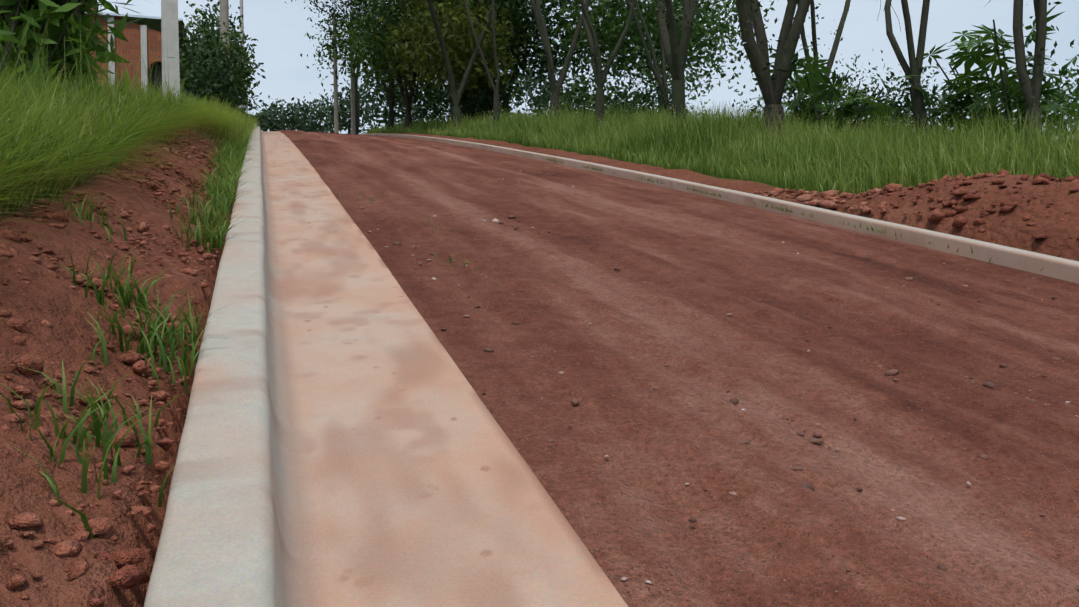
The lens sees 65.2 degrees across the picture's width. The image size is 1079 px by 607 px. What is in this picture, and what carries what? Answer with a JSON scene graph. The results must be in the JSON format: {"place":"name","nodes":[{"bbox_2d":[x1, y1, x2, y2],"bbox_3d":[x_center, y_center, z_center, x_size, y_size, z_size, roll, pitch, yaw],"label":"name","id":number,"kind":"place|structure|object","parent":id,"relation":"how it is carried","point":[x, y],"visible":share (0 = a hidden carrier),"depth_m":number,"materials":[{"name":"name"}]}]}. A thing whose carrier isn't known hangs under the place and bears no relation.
{"place":"outdoors","nodes":[
{"label":"outdoors","id":0,"kind":"place"},
{"bbox_2d":[0,128,1078,606],"bbox_3d":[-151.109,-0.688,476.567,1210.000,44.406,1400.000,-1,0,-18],"label":"terrain","id":1,"kind":"structure","parent":0,"point":[42,296],"depth_m":2.35,"materials":[{"name":"brown soil"}]},
{"bbox_2d":[0,0,141,102],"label":"shrub","id":2,"kind":"object","parent":1,"relation":"on","point":[56,30],"visible":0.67,"depth_m":7.58,"materials":[{"name":"green plant"}]},
{"bbox_2d":[0,39,185,203],"bbox_3d":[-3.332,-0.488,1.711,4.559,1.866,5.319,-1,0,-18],"label":"bank grass","id":3,"kind":"structure","parent":1,"relation":"on","point":[6,109],"depth_m":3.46,"materials":[{"name":"green plant"}]},
{"bbox_2d":[0,1,188,133],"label":"grass stalks","id":4,"kind":"object","parent":1,"relation":"on","point":[46,70],"depth_m":6.61,"materials":[{"name":"green plant"}]},
{"bbox_2d":[0,75,205,187],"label":"dry grass","id":5,"kind":"structure","parent":1,"relation":"on","point":[89,116],"depth_m":4.97,"materials":[{"name":"green plant"}]},
{"bbox_2d":[0,129,241,606],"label":"clods","id":6,"kind":"object","parent":1,"relation":"on","point":[127,575],"visible":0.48,"depth_m":2.06,"materials":[{"name":"brown soil"}]},
{"bbox_2d":[86,8,161,91],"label":"brick building","id":7,"kind":"structure","parent":1,"relation":"on","point":[131,32],"depth_m":29.97,"materials":[{"name":"orange"}]},
{"bbox_2d":[108,16,147,91],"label":"brick building gable pilasters","id":8,"kind":"object","parent":7,"relation":"attached to","point":[143,30],"visible":0.21,"depth_m":29.98,"materials":[{"name":"grey paint"}]},
{"bbox_2d":[85,12,191,63],"bbox_3d":[-15.970,-10.135,33.142,4.200,0.080,7.400,-1,0,-18],"label":"roof sheet","id":9,"kind":"object","parent":7,"relation":"on","point":[152,22],"visible":0.21,"depth_m":30.26,"materials":[{"name":"metal"}]},
{"bbox_2d":[0,132,259,538],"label":"grass tufts","id":10,"kind":"object","parent":1,"relation":"on","point":[232,155],"depth_m":2.41,"materials":[{"name":"green plant"}]},
{"bbox_2d":[0,95,261,375],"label":"grass","id":11,"kind":"structure","parent":1,"relation":"on","point":[46,159],"depth_m":3.86,"materials":[{"name":"green plant"}]},
{"bbox_2d":[77,74,258,139],"bbox_3d":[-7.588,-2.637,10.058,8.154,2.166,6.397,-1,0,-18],"label":"bank grass","id":12,"kind":"structure","parent":1,"relation":"on","point":[181,94],"depth_m":10.93,"materials":[{"name":"green plant"}]},
{"bbox_2d":[161,0,179,97],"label":"concrete pole","id":13,"kind":"object","parent":1,"relation":"on","point":[169,34],"visible":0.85,"depth_m":12.19,"materials":[{"name":"grey concrete"}]},
{"bbox_2d":[158,0,265,117],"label":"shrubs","id":14,"kind":"object","parent":1,"relation":"on","point":[212,70],"visible":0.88,"depth_m":22.85,"materials":[{"name":"green plant"}]},
{"bbox_2d":[220,0,229,56],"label":"wooden pole","id":15,"kind":"object","parent":1,"relation":"on","point":[224,10],"visible":0.4,"depth_m":24.24,"materials":[{"name":"grey wood"}]},
{"bbox_2d":[309,0,372,16],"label":"overhead wires","id":16,"kind":"object","parent":15,"relation":"attached to","point":[329,13],"visible":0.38,"depth_m":48.21,"materials":[{"name":"black"}]},
{"bbox_2d":[197,108,258,154],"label":"kerb grass","id":17,"kind":"structure","parent":1,"relation":"on","point":[236,134],"depth_m":10.90,"materials":[{"name":"green plant"}]},
{"bbox_2d":[240,0,244,107],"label":"pole lamp","id":18,"kind":"object","parent":1,"relation":"on","point":[241,13],"visible":0.12,"depth_m":33.87,"materials":[{"name":"metal"}]},
{"bbox_2d":[333,13,338,132],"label":"pole","id":19,"kind":"object","parent":1,"relation":"on","point":[336,125],"visible":0.75,"depth_m":50.59,"materials":[{"name":"grey wood"}]},
{"bbox_2d":[284,0,394,129],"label":"roadside tree","id":20,"kind":"object","parent":1,"relation":"on","point":[391,109],"visible":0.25,"depth_m":49.79,"materials":[{"name":"green plant"}]},
{"bbox_2d":[350,14,355,134],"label":"trunk","id":21,"kind":"object","parent":1,"relation":"on","point":[353,129],"visible":0.56,"depth_m":51.88,"materials":[{"name":"grey wood"}]},
{"bbox_2d":[354,4,374,134],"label":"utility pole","id":22,"kind":"object","parent":1,"relation":"on","point":[356,107],"depth_m":54.84,"materials":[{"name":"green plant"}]},
{"bbox_2d":[144,126,628,606],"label":"kerb gutter","id":23,"kind":"object","parent":1,"relation":"on","point":[345,441],"visible":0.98,"depth_m":2.07,"materials":[{"name":"concrete"}]},
{"bbox_2d":[252,56,591,133],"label":"bushes","id":24,"kind":"object","parent":1,"relation":"on","point":[305,123],"visible":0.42,"depth_m":108.32,"materials":[{"name":"green plant"}]},
{"bbox_2d":[360,114,485,133],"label":"bank grass","id":25,"kind":"structure","parent":1,"relation":"on","point":[423,125],"depth_m":39.47,"materials":[{"name":"green plant"}]},
{"bbox_2d":[354,0,534,117],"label":"roadside tree","id":26,"kind":"object","parent":1,"relation":"on","point":[509,94],"visible":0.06,"depth_m":39.88,"materials":[{"name":"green plant"}]},
{"bbox_2d":[387,0,503,128],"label":"roadside tree","id":27,"kind":"object","parent":1,"relation":"on","point":[407,99],"visible":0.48,"depth_m":39.95,"materials":[{"name":"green plant"}]},
{"bbox_2d":[437,0,480,121],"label":"roadside tree","id":28,"kind":"object","parent":1,"relation":"on","point":[465,94],"visible":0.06,"depth_m":36.64,"materials":[{"name":"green plant"}]},
{"bbox_2d":[300,0,626,109],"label":"dense tree group","id":29,"kind":"object","parent":1,"relation":"on","point":[426,54],"visible":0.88,"depth_m":36.58,"materials":[{"name":"green plant"}]},
{"bbox_2d":[427,0,499,128],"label":"roadside tree","id":30,"kind":"object","parent":1,"relation":"on","point":[456,100],"visible":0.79,"depth_m":32.46,"materials":[{"name":"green plant"}]},
{"bbox_2d":[454,0,500,124],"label":"roadside tree","id":31,"kind":"object","parent":1,"relation":"on","point":[496,103],"visible":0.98,"depth_m":28.31,"materials":[{"name":"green plant"}]},
{"bbox_2d":[413,100,593,140],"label":"bank grass","id":32,"kind":"structure","parent":1,"relation":"on","point":[477,128],"depth_m":26.60,"materials":[{"name":"green plant"}]},
{"bbox_2d":[520,0,590,118],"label":"roadside tree","id":33,"kind":"object","parent":1,"relation":"on","point":[555,88],"visible":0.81,"depth_m":24.35,"materials":[{"name":"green plant"}]},
{"bbox_2d":[509,0,682,116],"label":"roadside tree","id":34,"kind":"object","parent":1,"relation":"on","point":[655,70],"visible":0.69,"depth_m":22.70,"materials":[{"name":"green plant"}]},
{"bbox_2d":[579,0,635,130],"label":"roadside tree","id":35,"kind":"object","parent":1,"relation":"on","point":[599,75],"visible":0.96,"depth_m":20.23,"materials":[{"name":"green plant"}]},
{"bbox_2d":[522,0,779,119],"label":"tree","id":36,"kind":"object","parent":1,"relation":"on","point":[699,32],"visible":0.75,"depth_m":33.55,"materials":[{"name":"green plant"}]},
{"bbox_2d":[647,0,705,126],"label":"roadside tree","id":37,"kind":"object","parent":1,"relation":"on","point":[675,56],"visible":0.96,"depth_m":17.75,"materials":[{"name":"brown plant"}]},
{"bbox_2d":[340,157,1045,272],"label":"road weeds","id":38,"kind":"object","parent":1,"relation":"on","point":[782,209],"depth_m":7.45,"materials":[{"name":"green plant"}]},
{"bbox_2d":[310,156,1078,591],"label":"road stones","id":39,"kind":"object","parent":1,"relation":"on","point":[818,434],"depth_m":2.98,"materials":[{"name":"brown stone"}]},
{"bbox_2d":[486,96,942,168],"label":"bank grass","id":40,"kind":"structure","parent":1,"relation":"on","point":[633,137],"depth_m":16.47,"materials":[{"name":"green plant"}]},
{"bbox_2d":[357,133,1078,283],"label":"kerb","id":41,"kind":"structure","parent":1,"relation":"on","point":[1056,267],"depth_m":7.68,"materials":[{"name":"concrete"}]},
{"bbox_2d":[365,39,1078,143],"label":"understory bushes","id":42,"kind":"object","parent":1,"relation":"on","point":[484,103],"visible":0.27,"depth_m":25.72,"materials":[{"name":"green plant"}]},
{"bbox_2d":[723,0,822,143],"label":"roadside tree","id":43,"kind":"object","parent":1,"relation":"on","point":[757,53],"visible":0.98,"depth_m":13.68,"materials":[{"name":"brown plant"}]},
{"bbox_2d":[797,0,900,123],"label":"roadside tree","id":44,"kind":"object","parent":1,"relation":"on","point":[837,40],"visible":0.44,"depth_m":19.91,"materials":[{"name":"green plant"}]},
{"bbox_2d":[657,98,1078,194],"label":"bank grass","id":45,"kind":"structure","parent":1,"relation":"on","point":[801,159],"depth_m":10.44,"materials":[{"name":"green plant"}]},
{"bbox_2d":[884,0,929,134],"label":"roadside tree","id":46,"kind":"object","parent":1,"relation":"on","point":[917,98],"visible":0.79,"depth_m":14.70,"materials":[{"name":"brown plant"}]},
{"bbox_2d":[751,0,1078,139],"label":"shrubs","id":47,"kind":"object","parent":1,"relation":"on","point":[1007,94],"visible":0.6,"depth_m":14.22,"materials":[{"name":"green plant"}]},
{"bbox_2d":[751,169,1078,245],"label":"clods","id":48,"kind":"object","parent":1,"relation":"on","point":[829,202],"visible":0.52,"depth_m":7.26,"materials":[{"name":"brown soil"}]},
{"bbox_2d":[1010,0,1060,146],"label":"roadside tree","id":49,"kind":"object","parent":1,"relation":"on","point":[1032,93],"visible":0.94,"depth_m":11.13,"materials":[{"name":"brown plant"}]},
{"bbox_2d":[97,0,1078,135],"label":"sky","id":50,"kind":"structure","parent":0,"point":[280,28],"materials":[{"name":"white"}]},
{"bbox_2d":[275,130,1078,606],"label":"dirt road","id":51,"kind":"structure","parent":0,"point":[917,438],"depth_m":3.00,"materials":[{"name":"brown soil"}]}
]}

